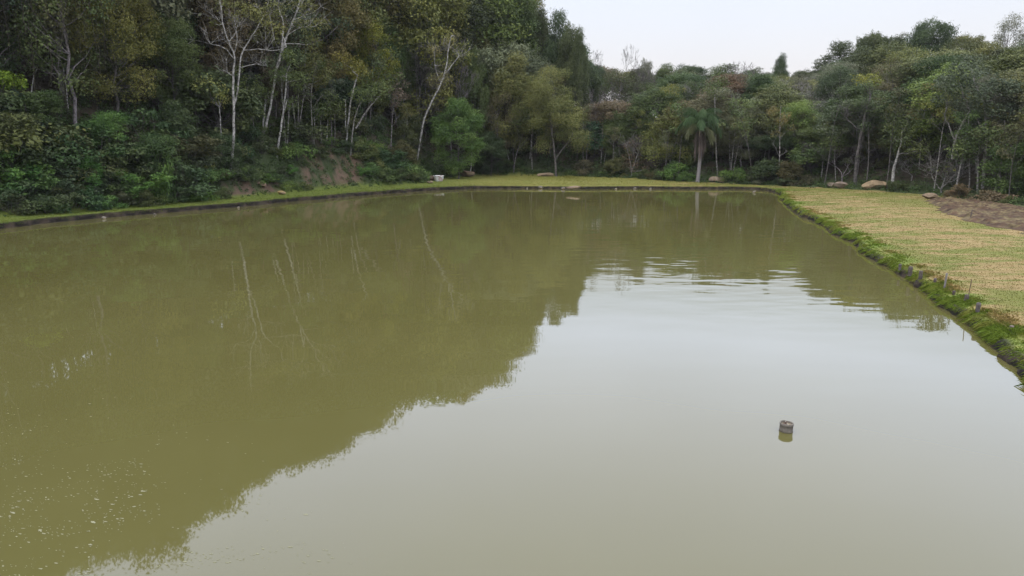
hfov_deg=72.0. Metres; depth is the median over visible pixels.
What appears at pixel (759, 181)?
shrub
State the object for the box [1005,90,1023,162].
broadleaf tree
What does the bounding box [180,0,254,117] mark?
broadleaf tree
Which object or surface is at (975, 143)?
slim tree
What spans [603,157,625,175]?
shrub
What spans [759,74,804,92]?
broadleaf tree
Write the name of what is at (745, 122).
broadleaf tree
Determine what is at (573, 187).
boulder
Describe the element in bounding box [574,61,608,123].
broadleaf tree
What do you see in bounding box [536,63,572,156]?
broadleaf tree
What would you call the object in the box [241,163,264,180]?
shrub
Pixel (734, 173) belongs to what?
shrub
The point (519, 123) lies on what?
broadleaf tree
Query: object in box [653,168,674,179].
shrub
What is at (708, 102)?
broadleaf tree
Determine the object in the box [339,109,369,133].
shrub
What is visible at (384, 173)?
shrub
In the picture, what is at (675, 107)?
broadleaf tree
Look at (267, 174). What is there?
shrub
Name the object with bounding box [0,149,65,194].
shrub
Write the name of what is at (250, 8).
pale trunk tree
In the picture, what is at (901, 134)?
pale trunk tree
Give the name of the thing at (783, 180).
shrub
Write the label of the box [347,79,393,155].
pale trunk tree
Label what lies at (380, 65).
broadleaf tree
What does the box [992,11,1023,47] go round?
broadleaf tree
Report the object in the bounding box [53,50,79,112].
sapling
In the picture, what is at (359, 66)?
pale trunk tree
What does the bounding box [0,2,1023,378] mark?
ground
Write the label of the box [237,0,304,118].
broadleaf tree
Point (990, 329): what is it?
bank grass
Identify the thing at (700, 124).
palm tree
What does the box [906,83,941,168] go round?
broadleaf tree
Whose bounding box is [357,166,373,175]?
shrub
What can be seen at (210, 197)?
shrub
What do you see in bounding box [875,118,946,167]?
broadleaf tree
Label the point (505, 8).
broadleaf tree
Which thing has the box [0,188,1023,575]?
pond water
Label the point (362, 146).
shrub
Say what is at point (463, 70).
broadleaf tree
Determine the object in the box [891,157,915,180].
bare tree
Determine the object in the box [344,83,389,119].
broadleaf tree
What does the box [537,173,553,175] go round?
boulder
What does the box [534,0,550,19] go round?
broadleaf tree
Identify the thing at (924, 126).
broadleaf tree
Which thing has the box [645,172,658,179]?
shrub
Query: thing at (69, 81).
broadleaf tree
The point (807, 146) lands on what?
bare tree
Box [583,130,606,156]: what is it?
broadleaf tree
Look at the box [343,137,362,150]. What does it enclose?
shrub
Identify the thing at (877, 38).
broadleaf tree
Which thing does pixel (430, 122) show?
broadleaf tree
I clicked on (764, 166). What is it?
broadleaf tree
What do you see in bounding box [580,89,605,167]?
bare tree
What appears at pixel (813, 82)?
bare tree
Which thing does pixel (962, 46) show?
broadleaf tree
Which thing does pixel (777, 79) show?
broadleaf tree
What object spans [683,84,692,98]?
bare tree
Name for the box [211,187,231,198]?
shrub
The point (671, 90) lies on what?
broadleaf tree
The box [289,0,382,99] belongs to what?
broadleaf tree
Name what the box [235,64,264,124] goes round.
broadleaf tree
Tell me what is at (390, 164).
shrub
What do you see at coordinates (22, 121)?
shrub
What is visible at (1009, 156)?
broadleaf tree
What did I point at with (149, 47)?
broadleaf tree
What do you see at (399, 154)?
shrub
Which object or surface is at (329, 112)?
shrub
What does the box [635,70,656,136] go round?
bare tree
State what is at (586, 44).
broadleaf tree
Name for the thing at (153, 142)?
shrub
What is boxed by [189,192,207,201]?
shrub
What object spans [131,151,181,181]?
shrub
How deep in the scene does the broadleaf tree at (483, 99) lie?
94.32 m
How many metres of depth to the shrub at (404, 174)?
79.18 m
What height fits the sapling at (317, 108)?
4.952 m
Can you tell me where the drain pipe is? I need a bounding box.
[779,420,793,433]
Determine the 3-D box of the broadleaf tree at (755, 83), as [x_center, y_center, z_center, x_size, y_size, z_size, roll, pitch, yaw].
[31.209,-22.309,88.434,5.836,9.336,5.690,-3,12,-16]
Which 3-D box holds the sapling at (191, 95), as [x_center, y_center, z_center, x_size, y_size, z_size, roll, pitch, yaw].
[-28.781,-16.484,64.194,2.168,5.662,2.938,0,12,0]
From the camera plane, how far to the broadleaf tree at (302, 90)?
72.13 m
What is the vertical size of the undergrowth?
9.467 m
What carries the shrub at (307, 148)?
on the ground at (338, 174)
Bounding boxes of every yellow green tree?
[346,13,402,119]
[634,107,694,165]
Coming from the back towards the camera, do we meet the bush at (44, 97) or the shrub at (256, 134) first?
the shrub at (256, 134)
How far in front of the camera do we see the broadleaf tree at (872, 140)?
74.20 m
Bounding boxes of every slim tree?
[699,76,732,175]
[723,95,753,169]
[818,132,851,180]
[943,139,983,186]
[952,135,993,189]
[953,121,996,190]
[982,133,1023,191]
[989,123,1022,191]
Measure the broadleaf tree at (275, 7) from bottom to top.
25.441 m
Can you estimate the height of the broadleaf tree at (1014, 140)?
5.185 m
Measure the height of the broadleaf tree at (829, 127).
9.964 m
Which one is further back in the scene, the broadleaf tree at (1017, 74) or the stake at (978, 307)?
the broadleaf tree at (1017, 74)
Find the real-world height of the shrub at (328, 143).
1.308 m
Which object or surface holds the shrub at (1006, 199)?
on the ground at (338, 174)
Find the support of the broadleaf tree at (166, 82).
on the ground at (338, 174)
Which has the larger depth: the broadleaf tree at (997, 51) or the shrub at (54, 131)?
the broadleaf tree at (997, 51)
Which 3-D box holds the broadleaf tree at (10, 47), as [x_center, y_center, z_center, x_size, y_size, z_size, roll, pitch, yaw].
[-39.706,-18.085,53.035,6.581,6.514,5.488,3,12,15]
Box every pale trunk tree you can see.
[184,0,288,168]
[190,73,230,149]
[261,0,331,141]
[263,44,313,156]
[282,29,335,128]
[328,50,374,139]
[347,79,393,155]
[877,106,935,181]
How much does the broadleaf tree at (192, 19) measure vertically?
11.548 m
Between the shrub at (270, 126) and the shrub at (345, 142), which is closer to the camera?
the shrub at (270, 126)
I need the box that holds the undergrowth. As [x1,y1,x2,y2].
[0,91,1023,216]
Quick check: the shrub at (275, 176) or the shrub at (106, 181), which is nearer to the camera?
the shrub at (106, 181)
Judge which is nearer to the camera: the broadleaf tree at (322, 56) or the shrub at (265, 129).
the shrub at (265, 129)
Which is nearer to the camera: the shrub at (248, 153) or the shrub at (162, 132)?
the shrub at (162, 132)
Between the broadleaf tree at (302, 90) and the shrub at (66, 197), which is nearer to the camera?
the shrub at (66, 197)
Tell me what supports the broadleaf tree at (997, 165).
on the ground at (338, 174)
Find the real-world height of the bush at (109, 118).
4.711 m
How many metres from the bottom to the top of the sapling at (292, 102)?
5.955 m
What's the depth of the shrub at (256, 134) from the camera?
67.56 m
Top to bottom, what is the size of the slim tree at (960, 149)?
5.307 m
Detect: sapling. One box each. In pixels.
[22,58,48,91]
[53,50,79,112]
[178,79,199,127]
[259,86,277,132]
[279,96,301,142]
[305,103,325,143]
[310,102,331,142]
[316,90,338,140]
[325,99,346,144]
[463,136,480,170]
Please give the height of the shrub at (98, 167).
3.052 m
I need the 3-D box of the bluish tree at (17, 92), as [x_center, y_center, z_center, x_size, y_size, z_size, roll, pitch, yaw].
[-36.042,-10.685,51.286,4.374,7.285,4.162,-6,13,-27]
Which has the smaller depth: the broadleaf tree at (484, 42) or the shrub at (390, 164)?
the shrub at (390, 164)
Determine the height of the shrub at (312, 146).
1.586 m
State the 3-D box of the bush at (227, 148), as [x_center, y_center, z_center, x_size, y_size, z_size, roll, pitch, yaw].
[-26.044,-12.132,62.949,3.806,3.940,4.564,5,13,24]
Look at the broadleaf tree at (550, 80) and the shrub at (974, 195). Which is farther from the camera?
the broadleaf tree at (550, 80)
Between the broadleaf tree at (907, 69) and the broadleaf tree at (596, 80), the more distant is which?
the broadleaf tree at (596, 80)
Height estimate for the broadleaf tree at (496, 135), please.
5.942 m
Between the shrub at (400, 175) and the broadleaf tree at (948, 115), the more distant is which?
the shrub at (400, 175)
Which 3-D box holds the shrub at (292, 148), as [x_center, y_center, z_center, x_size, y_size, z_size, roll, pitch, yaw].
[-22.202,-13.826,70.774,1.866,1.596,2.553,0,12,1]
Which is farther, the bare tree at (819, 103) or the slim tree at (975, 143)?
the bare tree at (819, 103)
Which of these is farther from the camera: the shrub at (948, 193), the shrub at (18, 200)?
the shrub at (948, 193)
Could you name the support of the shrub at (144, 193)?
on the ground at (338, 174)
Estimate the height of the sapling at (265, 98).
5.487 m
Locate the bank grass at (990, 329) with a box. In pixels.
[1,184,1023,390]
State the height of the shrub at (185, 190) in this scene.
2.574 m
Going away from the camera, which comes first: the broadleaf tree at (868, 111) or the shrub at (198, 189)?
the shrub at (198, 189)
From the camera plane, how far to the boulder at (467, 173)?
92.67 m
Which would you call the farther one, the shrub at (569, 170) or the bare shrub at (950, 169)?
the shrub at (569, 170)
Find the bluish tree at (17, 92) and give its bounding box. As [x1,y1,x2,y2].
[0,89,43,132]
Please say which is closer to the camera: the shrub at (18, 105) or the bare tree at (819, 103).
the shrub at (18, 105)
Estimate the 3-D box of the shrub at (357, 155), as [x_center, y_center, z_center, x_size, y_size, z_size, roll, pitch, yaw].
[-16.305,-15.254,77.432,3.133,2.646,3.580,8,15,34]
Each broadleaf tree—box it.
[0,0,46,94]
[0,0,74,72]
[0,0,130,133]
[0,0,135,97]
[0,20,24,71]
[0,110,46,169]
[1,7,49,53]
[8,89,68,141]
[11,0,201,87]
[42,0,168,119]
[62,30,141,103]
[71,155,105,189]
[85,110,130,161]
[95,0,198,103]
[113,4,245,69]
[126,0,201,74]
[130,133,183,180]
[131,7,207,112]
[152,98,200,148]
[155,64,270,143]
[161,63,206,111]
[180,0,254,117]
[188,0,275,74]
[192,0,310,90]
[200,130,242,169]
[204,0,306,85]
[227,0,354,105]
[231,71,267,120]
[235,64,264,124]
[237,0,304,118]
[246,0,329,86]
[261,52,307,145]
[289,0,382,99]
[290,60,343,150]
[292,0,389,74]
[308,0,369,74]
[309,0,413,85]
[310,73,372,123]
[313,78,344,144]
[318,12,360,67]
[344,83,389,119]
[348,1,418,106]
[352,17,411,123]
[357,49,404,135]
[359,8,419,112]
[360,49,397,128]
[367,0,437,109]
[368,0,477,139]
[379,0,449,86]
[382,71,411,144]
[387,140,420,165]
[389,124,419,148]
[391,34,418,113]
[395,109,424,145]
[398,103,413,155]
[400,14,443,146]
[400,45,458,139]
[408,74,426,104]
[411,0,497,120]
[422,49,462,120]
[427,119,449,146]
[428,95,487,178]
[438,0,508,117]
[438,33,478,160]
[445,0,545,126]
[455,46,491,171]
[458,36,556,116]
[465,21,494,138]
[472,131,511,172]
[477,126,507,157]
[479,86,518,171]
[486,50,537,167]
[489,0,545,68]
[510,63,570,138]
[510,100,549,172]
[521,123,546,158]
[524,3,553,62]
[524,109,541,168]
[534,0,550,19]
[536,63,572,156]
[539,7,573,135]
[542,37,593,124]
[554,21,591,146]
[565,28,591,155]
[566,61,611,104]
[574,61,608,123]
[576,105,592,167]
[580,97,645,153]
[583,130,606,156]
[595,64,623,97]
[595,67,644,143]
[599,112,636,161]
[601,102,632,160]
[603,126,619,157]
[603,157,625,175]
[609,70,655,99]
[616,69,644,99]
[618,85,684,156]
[628,110,647,168]
[629,80,666,142]
[632,57,655,111]
[648,97,709,152]
[650,102,690,172]
[652,69,712,98]
[654,62,681,113]
[658,127,686,165]
[659,83,686,161]
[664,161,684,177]
[667,67,704,98]
[671,132,710,166]
[673,79,703,100]
[675,62,708,79]
[675,86,750,159]
[695,72,758,131]
[701,76,741,97]
[705,63,743,79]
[709,105,776,169]
[712,88,759,169]
[717,96,761,183]
[717,109,760,147]
[728,70,755,80]
[728,113,770,177]
[733,82,809,158]
[740,72,782,134]
[742,133,800,160]
[745,66,772,76]
[745,156,783,183]
[750,114,776,157]
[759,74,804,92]
[765,105,795,177]
[766,75,795,131]
[767,98,826,160]
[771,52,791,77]
[773,92,824,148]
[775,159,805,185]
[780,73,811,97]
[786,139,835,174]
[788,112,814,139]
[790,68,815,101]
[792,122,858,147]
[806,58,867,113]
[808,64,868,122]
[810,40,857,90]
[812,80,902,163]
[812,99,872,186]
[812,114,831,176]
[817,59,842,98]
[833,45,875,102]
[842,93,874,144]
[847,75,898,121]
[849,100,885,174]
[853,94,886,181]
[854,29,897,61]
[856,122,908,167]
[859,58,911,123]
[861,40,922,103]
[874,86,928,188]
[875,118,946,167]
[876,46,939,116]
[879,46,988,117]
[889,52,977,147]
[890,31,910,48]
[897,12,961,57]
[904,60,1017,160]
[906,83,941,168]
[920,92,974,192]
[936,36,982,55]
[937,73,1023,177]
[947,31,990,53]
[948,110,990,166]
[960,67,995,174]
[970,119,1023,186]
[971,40,1005,98]
[972,46,1023,133]
[975,139,1023,195]
[979,103,1011,175]
[982,44,1023,107]
[989,67,1023,106]
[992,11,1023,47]
[993,122,1023,170]
[995,122,1023,197]
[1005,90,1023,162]
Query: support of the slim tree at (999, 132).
on the ground at (338, 174)
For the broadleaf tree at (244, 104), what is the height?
7.813 m
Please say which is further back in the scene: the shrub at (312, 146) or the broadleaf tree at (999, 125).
the shrub at (312, 146)
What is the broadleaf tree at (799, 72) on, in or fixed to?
on the ground at (338, 174)
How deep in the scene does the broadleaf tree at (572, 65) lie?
95.90 m
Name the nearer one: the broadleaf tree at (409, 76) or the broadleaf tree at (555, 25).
the broadleaf tree at (409, 76)
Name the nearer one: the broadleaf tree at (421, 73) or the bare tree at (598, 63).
the broadleaf tree at (421, 73)
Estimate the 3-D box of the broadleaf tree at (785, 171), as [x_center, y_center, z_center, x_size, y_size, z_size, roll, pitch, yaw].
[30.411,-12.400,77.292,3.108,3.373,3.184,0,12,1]
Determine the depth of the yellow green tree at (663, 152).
87.96 m
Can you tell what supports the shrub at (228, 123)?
on the ground at (338, 174)
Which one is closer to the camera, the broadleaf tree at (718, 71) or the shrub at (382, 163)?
the shrub at (382, 163)
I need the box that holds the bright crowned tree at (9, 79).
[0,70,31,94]
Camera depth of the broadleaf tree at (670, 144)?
86.60 m
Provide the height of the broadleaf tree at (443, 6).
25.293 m
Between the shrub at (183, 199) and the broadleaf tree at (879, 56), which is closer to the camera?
the shrub at (183, 199)
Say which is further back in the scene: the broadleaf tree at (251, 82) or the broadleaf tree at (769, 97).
the broadleaf tree at (769, 97)
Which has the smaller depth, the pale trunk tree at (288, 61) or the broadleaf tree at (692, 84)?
the pale trunk tree at (288, 61)
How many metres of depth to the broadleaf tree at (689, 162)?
87.57 m
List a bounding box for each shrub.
[0,88,62,135]
[0,112,91,159]
[0,141,46,180]
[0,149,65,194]
[0,153,27,177]
[0,160,61,193]
[0,180,54,207]
[0,192,35,215]
[1,116,45,156]
[2,111,98,162]
[10,192,73,215]
[16,133,104,169]
[29,142,86,175]
[39,195,71,213]
[42,165,104,197]
[42,175,89,195]
[43,188,108,212]
[47,188,88,207]
[57,119,134,159]
[59,161,130,182]
[71,193,104,209]
[85,134,150,168]
[87,197,112,210]
[93,169,130,192]
[93,195,129,208]
[101,123,140,148]
[105,165,149,191]
[109,191,137,204]
[111,169,176,198]
[116,106,192,152]
[120,189,151,204]
[128,127,187,162]
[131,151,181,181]
[136,195,164,206]
[147,170,191,195]
[149,150,175,202]
[152,192,177,203]
[154,183,188,201]
[161,130,225,163]
[161,150,196,174]
[170,164,193,185]
[171,163,219,197]
[177,190,201,200]
[186,149,223,170]
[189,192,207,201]
[190,166,240,184]
[190,190,222,200]
[203,149,215,170]
[204,127,252,156]
[210,170,229,182]
[211,114,253,135]
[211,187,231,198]
[218,143,245,161]
[224,163,248,179]
[231,123,265,141]
[233,167,249,180]
[235,138,255,157]
[236,126,271,141]
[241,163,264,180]
[242,155,255,163]
[246,134,279,154]
[249,173,278,183]
[256,117,278,132]
[261,141,276,152]
[262,172,283,183]
[266,118,336,141]
[274,122,300,139]
[276,141,317,161]
[276,165,294,176]
[277,105,316,126]
[277,180,301,191]
[283,142,301,156]
[286,100,362,123]
[286,165,298,174]
[291,137,310,149]
[299,182,312,190]
[301,141,324,154]
[304,114,371,133]
[319,104,342,121]
[324,137,341,146]
[335,139,352,154]
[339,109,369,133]
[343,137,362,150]
[352,135,376,151]
[352,138,379,158]
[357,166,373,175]
[359,115,387,131]
[361,147,379,159]
[364,140,386,150]
[364,162,380,176]
[372,156,389,168]
[374,168,389,177]
[375,158,414,170]
[375,167,398,181]
[377,147,406,163]
[392,169,407,179]
[393,162,412,173]
[397,168,410,178]
[398,159,432,177]
[404,169,422,180]
[418,171,430,179]
[418,174,426,182]
[446,163,463,176]
[565,169,578,174]
[572,159,594,175]
[613,170,625,175]
[614,132,648,174]
[636,169,653,179]
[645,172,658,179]
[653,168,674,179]
[656,163,702,180]
[676,171,692,181]
[714,166,750,181]
[719,167,745,180]
[748,175,765,184]
[773,176,799,185]
[787,170,814,186]
[804,144,874,181]
[887,180,908,191]
[911,149,976,192]
[940,182,971,198]
[943,186,962,197]
[965,189,1018,201]
[965,190,983,200]
[997,195,1016,203]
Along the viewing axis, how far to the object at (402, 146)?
80.25 m
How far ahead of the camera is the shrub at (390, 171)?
76.99 m
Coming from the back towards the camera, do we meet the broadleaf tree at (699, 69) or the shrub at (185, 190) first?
the broadleaf tree at (699, 69)
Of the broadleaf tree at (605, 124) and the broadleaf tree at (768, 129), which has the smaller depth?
the broadleaf tree at (768, 129)
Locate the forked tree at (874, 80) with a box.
[833,71,883,185]
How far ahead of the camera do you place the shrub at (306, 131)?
71.94 m
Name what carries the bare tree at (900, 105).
on the ground at (338, 174)
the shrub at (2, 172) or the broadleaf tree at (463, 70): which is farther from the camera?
the broadleaf tree at (463, 70)
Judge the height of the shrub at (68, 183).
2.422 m
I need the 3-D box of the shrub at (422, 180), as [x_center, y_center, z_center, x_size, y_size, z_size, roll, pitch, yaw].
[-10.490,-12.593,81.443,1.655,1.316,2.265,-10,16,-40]
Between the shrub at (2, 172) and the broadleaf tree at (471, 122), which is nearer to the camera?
the shrub at (2, 172)
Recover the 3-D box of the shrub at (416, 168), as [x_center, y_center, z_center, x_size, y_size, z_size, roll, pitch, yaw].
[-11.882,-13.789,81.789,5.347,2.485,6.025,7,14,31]
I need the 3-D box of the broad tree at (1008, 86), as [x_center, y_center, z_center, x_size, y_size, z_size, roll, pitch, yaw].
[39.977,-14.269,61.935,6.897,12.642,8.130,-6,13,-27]
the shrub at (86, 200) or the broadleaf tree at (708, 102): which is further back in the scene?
the broadleaf tree at (708, 102)
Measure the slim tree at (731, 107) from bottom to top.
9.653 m
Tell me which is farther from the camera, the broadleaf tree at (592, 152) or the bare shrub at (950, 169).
the broadleaf tree at (592, 152)
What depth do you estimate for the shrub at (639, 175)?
88.06 m
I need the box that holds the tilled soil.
[926,196,1023,233]
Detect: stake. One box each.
[907,266,912,275]
[918,270,922,279]
[943,273,947,287]
[975,302,980,312]
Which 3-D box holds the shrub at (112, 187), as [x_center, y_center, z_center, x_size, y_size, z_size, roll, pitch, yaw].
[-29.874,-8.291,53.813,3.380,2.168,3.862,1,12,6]
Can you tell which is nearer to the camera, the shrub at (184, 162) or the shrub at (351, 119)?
the shrub at (184, 162)
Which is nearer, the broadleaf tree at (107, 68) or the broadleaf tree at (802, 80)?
the broadleaf tree at (107, 68)
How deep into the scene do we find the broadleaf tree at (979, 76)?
64.60 m
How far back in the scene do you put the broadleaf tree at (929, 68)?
73.60 m
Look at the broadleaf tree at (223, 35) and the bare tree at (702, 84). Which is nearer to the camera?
the broadleaf tree at (223, 35)
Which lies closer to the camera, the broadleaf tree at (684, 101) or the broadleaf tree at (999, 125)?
the broadleaf tree at (999, 125)
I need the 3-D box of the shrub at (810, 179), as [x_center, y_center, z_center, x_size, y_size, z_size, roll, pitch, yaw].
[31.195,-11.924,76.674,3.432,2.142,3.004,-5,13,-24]
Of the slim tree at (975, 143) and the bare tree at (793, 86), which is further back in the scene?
the bare tree at (793, 86)
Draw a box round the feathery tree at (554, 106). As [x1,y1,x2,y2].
[510,64,595,175]
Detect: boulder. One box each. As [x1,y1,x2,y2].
[460,170,474,176]
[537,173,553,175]
[566,186,580,188]
[709,176,724,182]
[827,182,834,187]
[834,182,847,187]
[861,180,886,189]
[922,193,937,198]
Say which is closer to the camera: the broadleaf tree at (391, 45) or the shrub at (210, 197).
the shrub at (210, 197)
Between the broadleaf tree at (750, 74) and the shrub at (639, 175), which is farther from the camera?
the broadleaf tree at (750, 74)
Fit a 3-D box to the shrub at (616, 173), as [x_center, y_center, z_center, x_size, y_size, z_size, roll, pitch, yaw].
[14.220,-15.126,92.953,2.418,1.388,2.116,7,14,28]
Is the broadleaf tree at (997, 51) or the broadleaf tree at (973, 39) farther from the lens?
the broadleaf tree at (973, 39)
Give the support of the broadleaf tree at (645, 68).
on the ground at (338, 174)
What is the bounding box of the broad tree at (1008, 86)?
[930,54,1023,188]
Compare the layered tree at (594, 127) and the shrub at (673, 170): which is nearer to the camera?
the shrub at (673, 170)
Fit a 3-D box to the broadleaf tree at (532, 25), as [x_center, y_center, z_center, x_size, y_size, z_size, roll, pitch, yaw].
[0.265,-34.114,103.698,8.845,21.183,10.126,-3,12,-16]
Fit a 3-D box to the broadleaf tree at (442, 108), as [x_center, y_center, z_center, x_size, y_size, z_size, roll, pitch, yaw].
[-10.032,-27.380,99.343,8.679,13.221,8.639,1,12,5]
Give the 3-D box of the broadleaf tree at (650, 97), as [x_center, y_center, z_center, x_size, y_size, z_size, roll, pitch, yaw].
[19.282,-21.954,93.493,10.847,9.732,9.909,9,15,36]
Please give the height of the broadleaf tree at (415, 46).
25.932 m
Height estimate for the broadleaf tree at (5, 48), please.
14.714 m
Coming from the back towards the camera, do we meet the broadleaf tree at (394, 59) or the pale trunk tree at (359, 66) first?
the broadleaf tree at (394, 59)
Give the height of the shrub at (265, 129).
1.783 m
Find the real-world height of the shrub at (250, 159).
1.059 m
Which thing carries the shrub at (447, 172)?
on the ground at (338, 174)
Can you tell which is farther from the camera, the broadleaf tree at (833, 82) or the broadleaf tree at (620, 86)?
the broadleaf tree at (620, 86)
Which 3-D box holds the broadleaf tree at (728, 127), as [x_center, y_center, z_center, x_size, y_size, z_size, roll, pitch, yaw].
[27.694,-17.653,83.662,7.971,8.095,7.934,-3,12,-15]
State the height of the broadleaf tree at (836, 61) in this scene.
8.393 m
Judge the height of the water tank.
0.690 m
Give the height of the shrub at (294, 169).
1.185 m
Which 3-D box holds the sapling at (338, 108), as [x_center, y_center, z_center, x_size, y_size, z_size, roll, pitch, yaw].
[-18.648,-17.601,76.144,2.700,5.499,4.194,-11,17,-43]
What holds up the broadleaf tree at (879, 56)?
on the ground at (338, 174)
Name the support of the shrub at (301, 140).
on the ground at (338, 174)
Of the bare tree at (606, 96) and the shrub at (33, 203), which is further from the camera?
the bare tree at (606, 96)
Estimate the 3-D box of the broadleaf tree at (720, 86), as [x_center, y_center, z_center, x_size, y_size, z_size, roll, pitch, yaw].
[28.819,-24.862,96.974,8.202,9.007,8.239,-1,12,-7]
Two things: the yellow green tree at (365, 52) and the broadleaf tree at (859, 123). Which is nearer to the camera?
the broadleaf tree at (859, 123)
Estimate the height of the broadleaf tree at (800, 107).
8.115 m
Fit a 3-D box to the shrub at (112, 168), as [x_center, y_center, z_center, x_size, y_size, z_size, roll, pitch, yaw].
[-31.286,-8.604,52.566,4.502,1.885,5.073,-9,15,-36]
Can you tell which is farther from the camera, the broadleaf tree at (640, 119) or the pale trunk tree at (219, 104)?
the broadleaf tree at (640, 119)
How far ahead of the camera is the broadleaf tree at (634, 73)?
109.68 m
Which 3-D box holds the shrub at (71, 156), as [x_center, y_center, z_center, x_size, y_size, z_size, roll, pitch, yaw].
[-32.854,-9.765,51.478,6.246,3.082,7.038,-6,14,-27]
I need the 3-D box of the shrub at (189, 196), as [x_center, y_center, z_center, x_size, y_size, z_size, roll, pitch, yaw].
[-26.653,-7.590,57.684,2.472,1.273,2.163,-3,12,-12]
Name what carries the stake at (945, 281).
on the ground at (338, 174)
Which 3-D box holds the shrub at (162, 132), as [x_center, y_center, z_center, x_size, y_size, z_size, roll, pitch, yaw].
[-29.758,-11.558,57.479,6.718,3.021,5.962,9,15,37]
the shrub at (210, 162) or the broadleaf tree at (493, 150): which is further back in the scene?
the broadleaf tree at (493, 150)
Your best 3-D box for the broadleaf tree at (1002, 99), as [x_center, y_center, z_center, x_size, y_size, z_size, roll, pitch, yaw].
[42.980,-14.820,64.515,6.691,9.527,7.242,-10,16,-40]
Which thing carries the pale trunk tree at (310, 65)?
on the ground at (338, 174)
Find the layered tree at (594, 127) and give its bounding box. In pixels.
[580,113,620,162]
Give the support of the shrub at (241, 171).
on the ground at (338, 174)
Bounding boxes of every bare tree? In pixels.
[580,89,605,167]
[591,50,603,131]
[598,82,628,149]
[614,91,658,156]
[621,45,646,128]
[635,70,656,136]
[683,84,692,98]
[691,75,714,95]
[726,61,763,81]
[775,99,830,132]
[776,81,844,108]
[780,77,827,99]
[799,141,816,172]
[880,82,915,132]
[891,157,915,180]
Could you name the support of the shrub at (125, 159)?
on the ground at (338, 174)
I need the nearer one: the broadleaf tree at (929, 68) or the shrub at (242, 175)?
the shrub at (242, 175)
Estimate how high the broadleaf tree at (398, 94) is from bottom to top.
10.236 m
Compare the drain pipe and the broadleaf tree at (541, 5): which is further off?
the broadleaf tree at (541, 5)
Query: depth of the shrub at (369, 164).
76.12 m
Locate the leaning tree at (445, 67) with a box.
[417,30,471,158]
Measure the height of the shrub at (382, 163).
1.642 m
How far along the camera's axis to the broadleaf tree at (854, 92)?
75.18 m
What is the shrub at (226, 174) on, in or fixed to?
on the ground at (338, 174)
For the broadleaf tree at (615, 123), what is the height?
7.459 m
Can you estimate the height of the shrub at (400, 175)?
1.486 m
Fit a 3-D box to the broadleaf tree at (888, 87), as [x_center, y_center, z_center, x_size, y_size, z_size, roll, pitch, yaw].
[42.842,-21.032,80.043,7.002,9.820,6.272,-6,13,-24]
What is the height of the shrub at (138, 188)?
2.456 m
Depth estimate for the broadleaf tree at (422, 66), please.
90.32 m
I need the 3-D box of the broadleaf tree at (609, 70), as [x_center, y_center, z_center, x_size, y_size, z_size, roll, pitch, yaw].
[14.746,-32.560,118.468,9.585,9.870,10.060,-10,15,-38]
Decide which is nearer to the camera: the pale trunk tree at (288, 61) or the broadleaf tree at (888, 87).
the pale trunk tree at (288, 61)
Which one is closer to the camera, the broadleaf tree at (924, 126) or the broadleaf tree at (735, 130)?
the broadleaf tree at (924, 126)
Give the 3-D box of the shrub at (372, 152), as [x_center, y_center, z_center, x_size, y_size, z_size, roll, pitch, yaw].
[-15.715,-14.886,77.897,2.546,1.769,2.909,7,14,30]
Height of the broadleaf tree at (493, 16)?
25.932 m
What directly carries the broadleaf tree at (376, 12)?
on the ground at (338, 174)
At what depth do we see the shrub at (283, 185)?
67.84 m
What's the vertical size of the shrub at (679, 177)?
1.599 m
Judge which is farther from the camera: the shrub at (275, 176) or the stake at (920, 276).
the shrub at (275, 176)
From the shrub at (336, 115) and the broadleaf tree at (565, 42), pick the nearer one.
the shrub at (336, 115)
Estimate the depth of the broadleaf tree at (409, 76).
90.67 m
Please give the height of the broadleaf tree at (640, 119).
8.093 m
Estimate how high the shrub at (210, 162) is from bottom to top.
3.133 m
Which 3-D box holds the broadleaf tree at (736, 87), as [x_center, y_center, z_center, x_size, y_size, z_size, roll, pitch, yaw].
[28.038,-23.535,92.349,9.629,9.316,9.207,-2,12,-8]
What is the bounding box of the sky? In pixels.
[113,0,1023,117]
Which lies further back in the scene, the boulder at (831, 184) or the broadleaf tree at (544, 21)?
the broadleaf tree at (544, 21)
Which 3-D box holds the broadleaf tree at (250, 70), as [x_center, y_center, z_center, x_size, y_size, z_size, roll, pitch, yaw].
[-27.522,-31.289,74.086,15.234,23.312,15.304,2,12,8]
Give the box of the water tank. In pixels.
[434,175,443,180]
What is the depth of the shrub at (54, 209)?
48.90 m
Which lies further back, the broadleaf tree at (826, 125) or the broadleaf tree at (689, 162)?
the broadleaf tree at (689, 162)
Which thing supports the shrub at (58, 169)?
on the ground at (338, 174)
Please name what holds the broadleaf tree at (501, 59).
on the ground at (338, 174)
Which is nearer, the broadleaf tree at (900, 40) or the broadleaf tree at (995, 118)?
the broadleaf tree at (995, 118)
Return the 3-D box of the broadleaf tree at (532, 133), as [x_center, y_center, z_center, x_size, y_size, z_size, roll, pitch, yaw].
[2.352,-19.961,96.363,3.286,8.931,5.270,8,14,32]
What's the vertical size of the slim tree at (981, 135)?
6.779 m
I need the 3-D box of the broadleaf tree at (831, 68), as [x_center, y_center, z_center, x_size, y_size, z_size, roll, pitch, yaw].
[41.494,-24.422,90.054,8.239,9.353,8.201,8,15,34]
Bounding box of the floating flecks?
[0,372,344,575]
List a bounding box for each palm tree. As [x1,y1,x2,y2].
[591,65,605,129]
[628,103,653,154]
[674,107,726,181]
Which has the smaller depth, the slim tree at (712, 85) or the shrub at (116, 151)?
the shrub at (116, 151)
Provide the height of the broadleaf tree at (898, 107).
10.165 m

